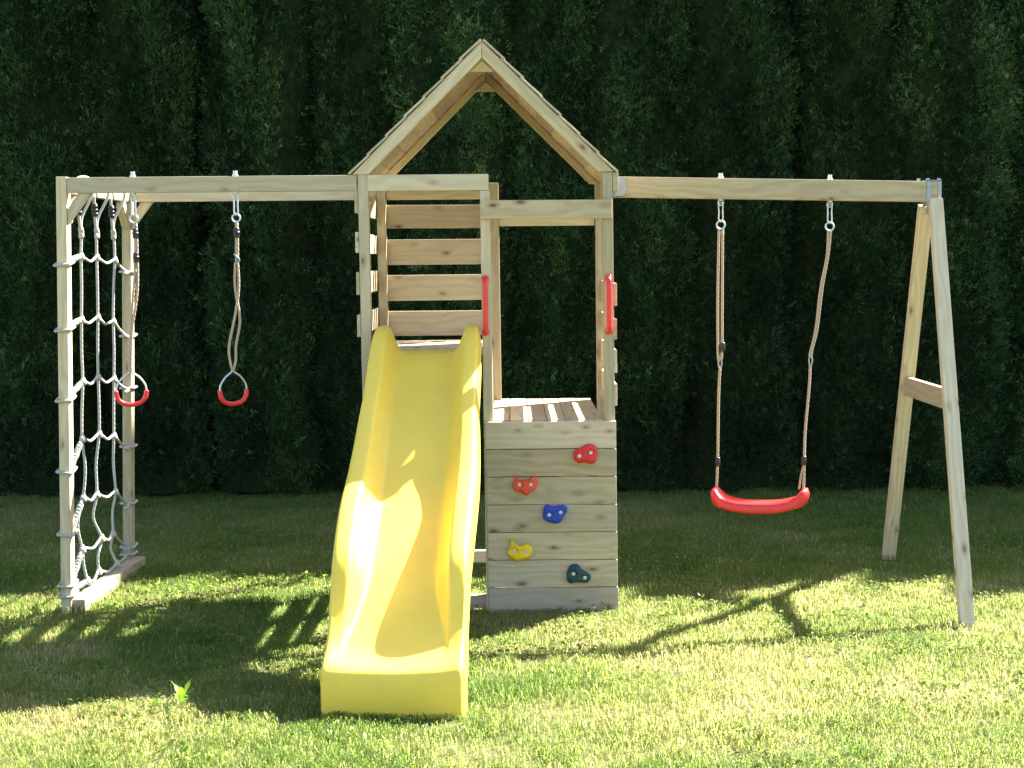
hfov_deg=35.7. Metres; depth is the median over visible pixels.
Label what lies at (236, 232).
gym ring
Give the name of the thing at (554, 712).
ground
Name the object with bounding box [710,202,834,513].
swing
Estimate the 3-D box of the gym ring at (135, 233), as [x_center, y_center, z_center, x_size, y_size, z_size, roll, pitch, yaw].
[-1.735,-0.370,7.207,0.159,0.954,0.038,-2,5,-23]
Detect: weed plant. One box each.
[148,697,158,708]
[171,679,192,704]
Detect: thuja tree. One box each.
[0,0,109,500]
[82,0,218,496]
[190,0,332,495]
[297,0,416,492]
[367,0,531,494]
[497,0,602,476]
[576,0,707,493]
[676,0,804,492]
[780,0,909,493]
[880,0,1023,492]
[981,0,1023,490]
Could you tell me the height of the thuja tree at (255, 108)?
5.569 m
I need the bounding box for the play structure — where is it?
[56,39,974,628]
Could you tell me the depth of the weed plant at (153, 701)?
5.72 m
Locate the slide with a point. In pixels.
(397, 643)
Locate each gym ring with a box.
[114,197,148,406]
[217,196,248,405]
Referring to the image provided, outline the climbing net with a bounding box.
[53,175,137,598]
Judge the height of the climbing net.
1.941 m
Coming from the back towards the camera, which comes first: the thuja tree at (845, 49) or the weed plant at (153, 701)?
the thuja tree at (845, 49)
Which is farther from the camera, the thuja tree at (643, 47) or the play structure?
the thuja tree at (643, 47)
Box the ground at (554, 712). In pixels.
[0,482,1023,767]
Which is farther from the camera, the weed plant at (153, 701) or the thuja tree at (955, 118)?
the thuja tree at (955, 118)
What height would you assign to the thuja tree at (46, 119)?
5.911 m
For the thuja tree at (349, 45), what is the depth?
10.89 m
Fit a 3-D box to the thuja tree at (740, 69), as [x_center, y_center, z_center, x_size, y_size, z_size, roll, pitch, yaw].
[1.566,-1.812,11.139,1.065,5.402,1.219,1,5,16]
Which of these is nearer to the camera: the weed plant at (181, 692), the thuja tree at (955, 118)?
the weed plant at (181, 692)
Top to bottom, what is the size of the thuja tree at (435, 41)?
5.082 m
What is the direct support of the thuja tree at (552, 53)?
on the ground at (554, 712)
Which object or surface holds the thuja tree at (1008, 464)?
on the ground at (554, 712)
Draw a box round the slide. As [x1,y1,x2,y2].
[320,325,481,718]
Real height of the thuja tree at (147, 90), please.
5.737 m
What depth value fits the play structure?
7.27 m

